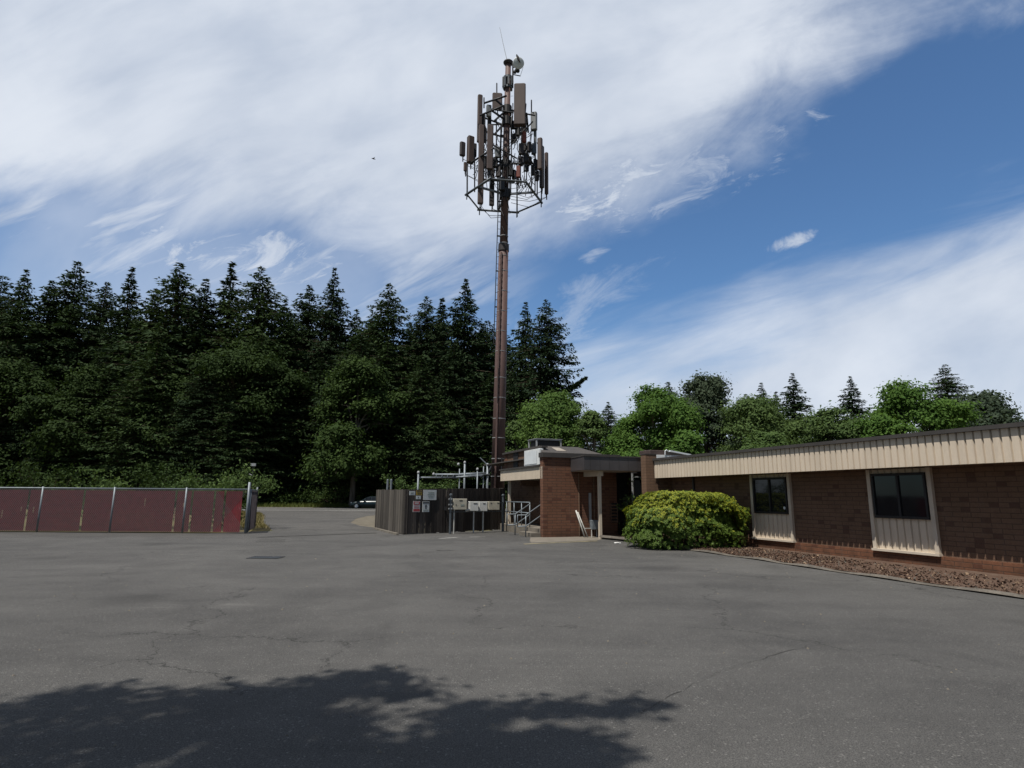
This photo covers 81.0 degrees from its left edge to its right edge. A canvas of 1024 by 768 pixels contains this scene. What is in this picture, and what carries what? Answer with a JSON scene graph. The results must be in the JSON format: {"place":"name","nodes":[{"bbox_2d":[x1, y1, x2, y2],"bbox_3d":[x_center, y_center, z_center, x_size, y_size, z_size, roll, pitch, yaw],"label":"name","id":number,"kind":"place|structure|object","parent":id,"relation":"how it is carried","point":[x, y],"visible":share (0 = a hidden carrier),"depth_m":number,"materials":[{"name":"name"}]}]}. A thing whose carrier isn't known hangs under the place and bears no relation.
{"place":"outdoors","nodes":[
{"label":"outdoors","id":0,"kind":"place"},
{"bbox_2d":[0,509,270,532],"bbox_3d":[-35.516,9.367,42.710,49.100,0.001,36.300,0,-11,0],"label":"dry verge","id":1,"kind":"structure","parent":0,"point":[258,529],"depth_m":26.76,"materials":[{"name":"beige plant"}]},
{"bbox_2d":[0,461,103,524],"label":"bush","id":2,"kind":"object","parent":1,"relation":"on","point":[29,481],"visible":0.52,"depth_m":28.22,"materials":[{"name":"green plant"}]},
{"bbox_2d":[52,468,138,529],"bbox_3d":[-19.061,5.342,27.917,4.706,2.758,3.262,-4,-12,24],"label":"bush","id":3,"kind":"object","parent":1,"relation":"on","point":[116,484],"visible":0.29,"depth_m":27.46,"materials":[{"name":"green plant"}]},
{"bbox_2d":[121,458,200,526],"bbox_3d":[-16.560,5.221,28.652,3.719,3.298,3.776,0,-11,0],"label":"bush","id":4,"kind":"object","parent":1,"relation":"on","point":[166,476],"visible":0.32,"depth_m":28.12,"materials":[{"name":"green plant"}]},
{"bbox_2d":[155,467,267,528],"bbox_3d":[-14.176,5.440,28.466,4.720,2.838,3.680,0,-11,0],"label":"bush","id":5,"kind":"object","parent":1,"relation":"on","point":[187,480],"visible":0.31,"depth_m":28.05,"materials":[{"name":"green plant"}]},
{"bbox_2d":[174,459,282,526],"bbox_3d":[-13.101,5.058,27.531,4.247,3.247,3.590,0,-11,0],"label":"bush","id":6,"kind":"object","parent":1,"relation":"on","point":[229,483],"visible":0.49,"depth_m":27.78,"materials":[{"name":"green plant"}]},
{"bbox_2d":[28,506,505,510],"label":"road","id":7,"kind":"structure","parent":0,"point":[314,509],"depth_m":67.45,"materials":[{"name":"grey asphalt"}]},
{"bbox_2d":[350,496,375,508],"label":"sedan","id":8,"kind":"object","parent":7,"relation":"on","point":[368,502],"visible":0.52,"depth_m":71.97,"materials":[{"name":"black paint"}]},
{"bbox_2d":[677,370,744,452],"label":"broadleaf tree","id":9,"kind":"object","parent":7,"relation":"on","point":[710,393],"visible":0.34,"depth_m":70.93,"materials":[{"name":"green plant"}]},
{"bbox_2d":[777,373,821,441],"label":"fir tree","id":10,"kind":"object","parent":7,"relation":"on","point":[794,404],"visible":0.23,"depth_m":74.58,"materials":[{"name":"green plant"}]},
{"bbox_2d":[790,400,883,443],"bbox_3d":[33.533,7.571,61.915,10.907,11.565,13.269,0,-11,0],"label":"broadleaf tree","id":11,"kind":"object","parent":7,"relation":"on","point":[829,428],"visible":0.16,"depth_m":61.38,"materials":[{"name":"green plant"}]},
{"bbox_2d":[927,364,978,428],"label":"fir tree","id":12,"kind":"object","parent":7,"relation":"on","point":[948,385],"visible":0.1,"depth_m":78.98,"materials":[{"name":"green plant"}]},
{"bbox_2d":[946,389,1023,427],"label":"broadleaf tree","id":13,"kind":"object","parent":7,"relation":"on","point":[997,409],"visible":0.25,"depth_m":63.55,"materials":[{"name":"green plant"}]},
{"bbox_2d":[63,507,491,532],"bbox_3d":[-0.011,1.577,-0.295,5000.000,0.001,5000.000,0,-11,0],"label":"ground","id":14,"kind":"structure","parent":0,"point":[221,532],"depth_m":25.00,"materials":[{"name":"grey asphalt"}]},
{"bbox_2d":[508,386,592,449],"bbox_3d":[4.206,6.630,62.010,9.693,13.046,11.206,0,-11,0],"label":"broadleaf tree","id":15,"kind":"object","parent":14,"relation":"on","point":[550,415],"visible":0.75,"depth_m":59.79,"materials":[{"name":"green plant"}]},
{"bbox_2d":[586,402,617,450],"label":"fir tree","id":16,"kind":"object","parent":14,"relation":"on","point":[609,419],"visible":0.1,"depth_m":70.05,"materials":[{"name":"green plant"}]},
{"bbox_2d":[599,382,712,457],"bbox_3d":[13.102,5.849,54.849,10.499,12.070,10.628,0,-11,0],"label":"broadleaf tree","id":17,"kind":"object","parent":14,"relation":"on","point":[656,405],"visible":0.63,"depth_m":53.63,"materials":[{"name":"green plant"}]},
{"bbox_2d":[706,392,822,452],"bbox_3d":[24.727,6.876,59.879,12.144,12.061,13.284,0,-11,0],"label":"broadleaf tree","id":18,"kind":"object","parent":14,"relation":"on","point":[753,413],"visible":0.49,"depth_m":57.45,"materials":[{"name":"green plant"}]},
{"bbox_2d":[842,378,991,437],"bbox_3d":[38.672,5.890,58.174,13.102,13.563,13.522,0,-11,0],"label":"broadleaf tree","id":19,"kind":"object","parent":14,"relation":"on","point":[903,404],"visible":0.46,"depth_m":56.70,"materials":[{"name":"green plant"}]},
{"bbox_2d":[241,510,374,529],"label":"driveway","id":20,"kind":"structure","parent":0,"point":[303,520],"depth_m":38.86,"materials":[{"name":"grey asphalt"}]},
{"bbox_2d":[351,512,505,526],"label":"gravel island","id":21,"kind":"structure","parent":0,"point":[367,521],"depth_m":36.83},
{"bbox_2d":[381,470,422,489],"bbox_3d":[-6.611,6.643,35.442,2.265,3.121,2.188,-5,-12,27],"label":"shrub","id":22,"kind":"object","parent":21,"relation":"on","point":[400,482],"visible":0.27,"depth_m":35.48,"materials":[{"name":"green plant"}]},
{"bbox_2d":[375,488,504,534],"bbox_3d":[-4.815,6.585,32.119,5.660,2.005,13.718,5,-12,-24],"label":"wooden fence","id":23,"kind":"object","parent":21,"relation":"on","point":[394,512],"visible":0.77,"depth_m":26.52,"materials":[{"name":"black wood"}]},
{"bbox_2d":[417,457,493,489],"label":"cable bridge","id":24,"kind":"structure","parent":21,"relation":"on","point":[464,475],"depth_m":30.29,"materials":[{"name":"metal"}]},
{"bbox_2d":[459,30,547,487],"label":"cell tower","id":25,"kind":"structure","parent":21,"relation":"on","point":[487,161],"depth_m":36.53,"materials":[{"name":"brown metal"}]},
{"bbox_2d":[574,409,611,453],"bbox_3d":[8.193,7.290,57.506,4.942,10.148,4.002,5,-11,-22],"label":"broadleaf tree","id":26,"kind":"object","parent":21,"relation":"on","point":[592,424],"visible":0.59,"depth_m":57.66,"materials":[{"name":"green plant"}]},
{"bbox_2d":[663,427,708,454],"bbox_3d":[14.650,7.292,50.079,5.336,7.502,5.192,0,-11,0],"label":"broadleaf tree","id":27,"kind":"object","parent":21,"relation":"on","point":[688,442],"visible":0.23,"depth_m":49.13,"materials":[{"name":"green plant"}]},
{"bbox_2d":[738,429,792,449],"bbox_3d":[17.638,6.237,41.416,6.435,6.432,5.808,0,-11,0],"label":"broadleaf tree","id":28,"kind":"object","parent":21,"relation":"on","point":[758,439],"visible":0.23,"depth_m":41.18,"materials":[{"name":"green plant"}]},
{"bbox_2d":[0,526,1023,767],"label":"parking lot","id":29,"kind":"structure","parent":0,"point":[867,679],"depth_m":6.00,"materials":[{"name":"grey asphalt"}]},
{"bbox_2d":[0,482,250,533],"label":"chain link fence","id":30,"kind":"object","parent":29,"relation":"on","point":[13,506],"visible":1,"depth_m":24.86,"materials":[{"name":"red metal"}]},
{"bbox_2d":[247,487,257,531],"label":"chain link gate","id":31,"kind":"structure","parent":30,"relation":"attached to","point":[252,512],"depth_m":25.90,"materials":[{"name":"grey metal"}]},
{"bbox_2d":[448,494,504,533],"bbox_3d":[-1.542,5.730,26.572,3.239,1.690,0.199,11,-15,-43],"label":"equipment rack","id":32,"kind":"object","parent":29,"relation":"on","point":[450,504],"visible":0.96,"depth_m":25.69,"materials":[{"name":"metal"}]},
{"bbox_2d":[452,499,466,533],"bbox_3d":[-2.265,5.675,25.733,0.636,1.480,0.222,6,-12,-25],"label":"meter cabinet","id":33,"kind":"object","parent":32,"relation":"attached to","point":[459,504],"visible":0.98,"depth_m":25.69,"materials":[{"name":"beige metal"}]},
{"bbox_2d":[530,536,602,542],"bbox_3d":[2.162,5.882,22.716,4.063,0.001,2.593,4,-11,-19],"label":"concrete apron","id":34,"kind":"object","parent":29,"relation":"on","point":[547,539],"visible":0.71,"depth_m":22.61,"materials":[{"name":"grey concrete"}]},
{"bbox_2d":[484,422,1023,576],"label":"office building","id":35,"kind":"structure","parent":29,"relation":"on","point":[950,498],"depth_m":16.27,"materials":[{"name":"brick"}]},
{"bbox_2d":[524,448,542,465],"bbox_3d":[0.907,3.116,25.383,0.214,0.660,1.700,4,-11,-20],"label":"rooftop cabinet","id":36,"kind":"object","parent":35,"relation":"on","point":[531,458],"visible":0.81,"depth_m":25.25,"materials":[{"name":"white metal"}]},
{"bbox_2d":[527,438,561,447],"bbox_3d":[1.479,2.716,27.012,1.280,0.410,1.020,4,-11,-20],"label":"rooftop vent","id":37,"kind":"object","parent":35,"relation":"on","point":[543,442],"visible":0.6,"depth_m":26.69,"materials":[{"name":"grey metal"}]},
{"bbox_2d":[631,473,641,533],"bbox_3d":[5.387,5.099,25.389,0.640,2.590,0.070,4,-11,-20],"label":"window","id":38,"kind":"structure","parent":35,"relation":"in","point":[637,483],"depth_m":25.49,"materials":[{"name":"black glass"}]},
{"bbox_2d":[639,449,690,457],"bbox_3d":[6.353,2.933,24.734,1.925,0.392,0.980,4,-11,-20],"label":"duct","id":39,"kind":"object","parent":35,"relation":"on","point":[664,453],"visible":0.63,"depth_m":24.34,"materials":[{"name":"white metal"}]},
{"bbox_2d":[752,477,788,513],"bbox_3d":[8.130,3.511,18.862,0.085,1.110,1.410,4,-11,-20],"label":"window","id":40,"kind":"structure","parent":35,"relation":"in","point":[770,495],"depth_m":18.81,"materials":[{"name":"black glass"}]},
{"bbox_2d":[870,472,930,519],"bbox_3d":[9.614,2.773,14.868,0.085,1.110,1.420,4,-11,-20],"label":"window","id":41,"kind":"structure","parent":35,"relation":"in","point":[895,495],"depth_m":14.81,"materials":[{"name":"black glass"}]},
{"bbox_2d":[599,535,1023,597],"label":"kerb","id":42,"kind":"structure","parent":29,"relation":"on","point":[903,579],"depth_m":12.49,"materials":[{"name":"concrete"}]},
{"bbox_2d":[0,0,1023,448],"label":"sky","id":43,"kind":"structure","parent":0,"point":[824,193],"materials":[{"name":"blue"}]},
{"bbox_2d":[601,535,1023,594],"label":"planting bed","id":44,"kind":"object","parent":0,"point":[998,576],"visible":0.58,"depth_m":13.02,"materials":[{"name":"wood"}]},
{"bbox_2d":[622,490,751,549],"bbox_3d":[5.655,4.416,19.597,4.335,1.883,2.823,3,-11,-12],"label":"dome shrub","id":45,"kind":"object","parent":44,"relation":"on","point":[697,515],"visible":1,"depth_m":18.70,"materials":[{"name":"green plant"}]},
{"label":"forest floor","id":46,"kind":"structure","parent":0,"visible":0},
{"bbox_2d":[0,276,40,342],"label":"fir tree","id":47,"kind":"object","parent":46,"relation":"on","point":[4,288],"visible":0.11,"depth_m":97.67,"materials":[{"name":"green plant"}]},
{"bbox_2d":[0,341,44,483],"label":"fir tree","id":48,"kind":"object","parent":46,"relation":"on","point":[5,349],"visible":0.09,"depth_m":88.32,"materials":[{"name":"green plant"}]},
{"bbox_2d":[0,390,45,500],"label":"fir tree","id":49,"kind":"object","parent":46,"relation":"on","point":[19,427],"visible":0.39,"depth_m":83.24,"materials":[{"name":"green plant"}]},
{"bbox_2d":[0,269,54,428],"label":"fir tree","id":50,"kind":"object","parent":46,"relation":"on","point":[9,319],"visible":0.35,"depth_m":93.73,"materials":[{"name":"green plant"}]},
{"bbox_2d":[0,355,67,486],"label":"broadleaf tree","id":51,"kind":"object","parent":46,"relation":"on","point":[20,381],"visible":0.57,"depth_m":84.55,"materials":[{"name":"green plant"}]},
{"bbox_2d":[0,280,77,466],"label":"fir tree","id":52,"kind":"object","parent":46,"relation":"on","point":[51,316],"visible":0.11,"depth_m":96.23,"materials":[{"name":"green plant"}]},
{"bbox_2d":[13,425,73,497],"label":"fir tree","id":53,"kind":"object","parent":46,"relation":"on","point":[44,467],"visible":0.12,"depth_m":81.70,"materials":[{"name":"green plant"}]},
{"bbox_2d":[3,261,110,480],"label":"fir tree","id":54,"kind":"object","parent":46,"relation":"on","point":[66,307],"visible":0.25,"depth_m":96.74,"materials":[{"name":"green plant"}]},
{"bbox_2d":[2,359,132,476],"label":"broadleaf tree","id":55,"kind":"object","parent":46,"relation":"on","point":[57,409],"visible":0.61,"depth_m":80.42,"materials":[{"name":"green plant"}]},
{"bbox_2d":[40,357,113,489],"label":"fir tree","id":56,"kind":"object","parent":46,"relation":"on","point":[99,368],"visible":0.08,"depth_m":83.07,"materials":[{"name":"green plant"}]},
{"bbox_2d":[40,282,122,461],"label":"fir tree","id":57,"kind":"object","parent":46,"relation":"on","point":[100,318],"visible":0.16,"depth_m":97.09,"materials":[{"name":"green plant"}]},
{"bbox_2d":[38,365,139,501],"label":"fir tree","id":58,"kind":"object","parent":46,"relation":"on","point":[93,402],"visible":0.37,"depth_m":81.80,"materials":[{"name":"green plant"}]},
{"bbox_2d":[69,267,144,401],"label":"fir tree","id":59,"kind":"object","parent":46,"relation":"on","point":[125,312],"visible":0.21,"depth_m":95.53,"materials":[{"name":"green plant"}]},
{"bbox_2d":[76,342,194,501],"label":"fir tree","id":60,"kind":"object","parent":46,"relation":"on","point":[139,447],"visible":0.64,"depth_m":81.03,"materials":[{"name":"green plant"}]},
{"bbox_2d":[109,288,167,388],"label":"fir tree","id":61,"kind":"object","parent":46,"relation":"on","point":[146,318],"visible":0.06,"depth_m":94.99,"materials":[{"name":"green plant"}]},
{"bbox_2d":[84,262,229,466],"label":"fir tree","id":62,"kind":"object","parent":46,"relation":"on","point":[177,304],"visible":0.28,"depth_m":93.55,"materials":[{"name":"green plant"}]},
{"bbox_2d":[122,372,213,481],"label":"broadleaf tree","id":63,"kind":"object","parent":46,"relation":"on","point":[173,389],"visible":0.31,"depth_m":81.21,"materials":[{"name":"green plant"}]},
{"bbox_2d":[144,405,210,487],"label":"fir tree","id":64,"kind":"object","parent":46,"relation":"on","point":[186,438],"visible":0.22,"depth_m":80.45,"materials":[{"name":"green plant"}]},
{"bbox_2d":[142,278,229,411],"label":"fir tree","id":65,"kind":"object","parent":46,"relation":"on","point":[204,329],"visible":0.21,"depth_m":95.33,"materials":[{"name":"green plant"}]},
{"bbox_2d":[179,261,246,391],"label":"fir tree","id":66,"kind":"object","parent":46,"relation":"on","point":[223,293],"visible":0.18,"depth_m":99.30,"materials":[{"name":"green plant"}]},
{"bbox_2d":[191,379,278,502],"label":"fir tree","id":67,"kind":"object","parent":46,"relation":"on","point":[236,421],"visible":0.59,"depth_m":80.80,"materials":[{"name":"green plant"}]},
{"bbox_2d":[175,266,311,460],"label":"fir tree","id":68,"kind":"object","parent":46,"relation":"on","point":[256,327],"visible":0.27,"depth_m":95.52,"materials":[{"name":"green plant"}]},
{"bbox_2d":[180,334,314,479],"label":"broadleaf tree","id":69,"kind":"object","parent":46,"relation":"on","point":[230,364],"visible":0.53,"depth_m":83.04,"materials":[{"name":"green plant"}]},
{"bbox_2d":[197,337,307,503],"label":"fir tree","id":70,"kind":"object","parent":46,"relation":"on","point":[269,424],"visible":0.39,"depth_m":83.04,"materials":[{"name":"green plant"}]},
{"bbox_2d":[2,483,507,506],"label":"roadside undergrowth","id":71,"kind":"object","parent":46,"relation":"on","point":[295,497],"visible":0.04,"depth_m":81.22,"materials":[{"name":"green plant"}]},
{"bbox_2d":[256,416,306,503],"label":"fir tree","id":72,"kind":"object","parent":46,"relation":"on","point":[282,478],"visible":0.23,"depth_m":85.56,"materials":[{"name":"green plant"}]},
{"bbox_2d":[254,299,316,502],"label":"fir tree","id":73,"kind":"object","parent":46,"relation":"on","point":[282,347],"visible":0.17,"depth_m":94.09,"materials":[{"name":"green plant"}]},
{"bbox_2d":[266,390,310,503],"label":"fir tree","id":74,"kind":"object","parent":46,"relation":"on","point":[297,403],"visible":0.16,"depth_m":87.85,"materials":[{"name":"green plant"}]},
{"bbox_2d":[278,285,334,412],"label":"fir tree","id":75,"kind":"object","parent":46,"relation":"on","point":[305,323],"visible":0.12,"depth_m":101.29,"materials":[{"name":"green plant"}]},
{"bbox_2d":[270,357,350,503],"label":"fir tree","id":76,"kind":"object","parent":46,"relation":"on","point":[304,413],"visible":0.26,"depth_m":86.82,"materials":[{"name":"green plant"}]},
{"bbox_2d":[305,485,342,504],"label":"sapling","id":77,"kind":"object","parent":46,"relation":"on","point":[320,496],"visible":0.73,"depth_m":81.10,"materials":[{"name":"green plant"}]},
{"bbox_2d":[294,268,355,502],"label":"fir tree","id":78,"kind":"object","parent":46,"relation":"on","point":[331,325],"visible":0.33,"depth_m":97.42,"materials":[{"name":"green plant"}]},
{"bbox_2d":[320,309,364,425],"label":"fir tree","id":79,"kind":"object","parent":46,"relation":"on","point":[352,332],"visible":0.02,"depth_m":99.67,"materials":[{"name":"green plant"}]},
{"bbox_2d":[293,334,402,502],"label":"fir tree","id":80,"kind":"object","parent":46,"relation":"on","point":[361,352],"visible":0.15,"depth_m":84.42,"materials":[{"name":"green plant"}]},
{"bbox_2d":[340,418,401,500],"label":"fir tree","id":81,"kind":"object","parent":46,"relation":"on","point":[373,481],"visible":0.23,"depth_m":83.34,"materials":[{"name":"green plant"}]},
{"bbox_2d":[346,337,412,500],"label":"fir tree","id":82,"kind":"object","parent":46,"relation":"on","point":[391,361],"visible":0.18,"depth_m":86.23,"materials":[{"name":"green plant"}]},
{"bbox_2d":[333,283,428,496],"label":"fir tree","id":83,"kind":"object","parent":46,"relation":"on","point":[376,338],"visible":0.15,"depth_m":94.73,"materials":[{"name":"green plant"}]},
{"bbox_2d":[379,355,458,488],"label":"fir tree","id":84,"kind":"object","parent":46,"relation":"on","point":[422,398],"visible":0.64,"depth_m":82.77,"materials":[{"name":"green plant"}]},
{"bbox_2d":[389,296,454,484],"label":"fir tree","id":85,"kind":"object","parent":46,"relation":"on","point":[426,339],"visible":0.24,"depth_m":93.85,"materials":[{"name":"green plant"}]},
{"bbox_2d":[402,399,467,489],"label":"fir tree","id":86,"kind":"object","parent":46,"relation":"on","point":[439,456],"visible":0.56,"depth_m":80.64,"materials":[{"name":"green plant"}]},
{"bbox_2d":[401,399,472,488],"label":"broadleaf tree","id":87,"kind":"object","parent":46,"relation":"on","point":[456,427],"visible":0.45,"depth_m":81.59,"materials":[{"name":"green plant"}]},
{"bbox_2d":[427,298,459,381],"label":"fir tree","id":88,"kind":"object","parent":46,"relation":"on","point":[441,312],"visible":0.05,"depth_m":100.34,"materials":[{"name":"green plant"}]},
{"bbox_2d":[425,340,486,488],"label":"fir tree","id":89,"kind":"object","parent":46,"relation":"on","point":[460,399],"visible":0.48,"depth_m":86.64,"materials":[{"name":"green plant"}]},
{"bbox_2d":[426,278,494,488],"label":"fir tree","id":90,"kind":"object","parent":46,"relation":"on","point":[469,340],"visible":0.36,"depth_m":92.41,"materials":[{"name":"green plant"}]},
{"bbox_2d":[433,348,488,488],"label":"fir tree","id":91,"kind":"object","parent":46,"relation":"on","point":[467,367],"visible":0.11,"depth_m":88.51,"materials":[{"name":"green plant"}]},
{"bbox_2d":[468,323,495,486],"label":"fir tree","id":92,"kind":"object","parent":46,"relation":"on","point":[488,350],"visible":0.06,"depth_m":95.97,"materials":[{"name":"green plant"}]},
{"bbox_2d":[450,373,522,503],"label":"fir tree","id":93,"kind":"object","parent":46,"relation":"on","point":[486,411],"visible":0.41,"depth_m":85.06,"materials":[{"name":"green plant"}]},
{"bbox_2d":[465,320,513,368],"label":"fir tree","id":94,"kind":"object","parent":46,"relation":"on","point":[491,330],"visible":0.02,"depth_m":118.32,"materials":[{"name":"green plant"}]},
{"bbox_2d":[489,335,519,503],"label":"fir tree","id":95,"kind":"object","parent":46,"relation":"on","point":[509,368],"visible":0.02,"depth_m":96.24,"materials":[{"name":"green plant"}]},
{"bbox_2d":[490,420,528,484],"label":"broadleaf tree","id":96,"kind":"object","parent":46,"relation":"on","point":[510,430],"visible":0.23,"depth_m":65.41,"materials":[{"name":"green plant"}]},
{"bbox_2d":[488,302,551,496],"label":"fir tree","id":97,"kind":"object","parent":46,"relation":"on","point":[516,362],"visible":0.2,"depth_m":88.13,"materials":[{"name":"green plant"}]},
{"bbox_2d":[505,299,591,448],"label":"fir tree","id":98,"kind":"object","parent":46,"relation":"on","point":[551,375],"visible":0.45,"depth_m":85.06,"materials":[{"name":"green plant"}]},
{"label":"roadside verge","id":99,"kind":"structure","parent":0,"visible":0},
{"bbox_2d":[157,364,229,490],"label":"fir tree","id":100,"kind":"object","parent":99,"relation":"on","point":[204,396],"visible":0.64,"depth_m":81.08,"materials":[{"name":"green plant"}]},
{"bbox_2d":[80,502,505,508],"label":"verge grass","id":101,"kind":"structure","parent":99,"relation":"on","point":[299,504],"depth_m":77.69,"materials":[{"name":"green plant"}]},
{"bbox_2d":[319,482,362,503],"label":"sapling","id":102,"kind":"object","parent":99,"relation":"on","point":[344,489],"visible":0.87,"depth_m":80.34,"materials":[{"name":"green plant"}]},
{"bbox_2d":[288,353,416,506],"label":"broadleaf tree","id":103,"kind":"object","parent":99,"relation":"on","point":[353,455],"visible":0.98,"depth_m":78.29,"materials":[{"name":"green plant"}]},
{"bbox_2d":[835,376,872,437],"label":"fir tree","id":104,"kind":"object","parent":99,"relation":"on","point":[856,409],"visible":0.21,"depth_m":80.60,"materials":[{"name":"green plant"}]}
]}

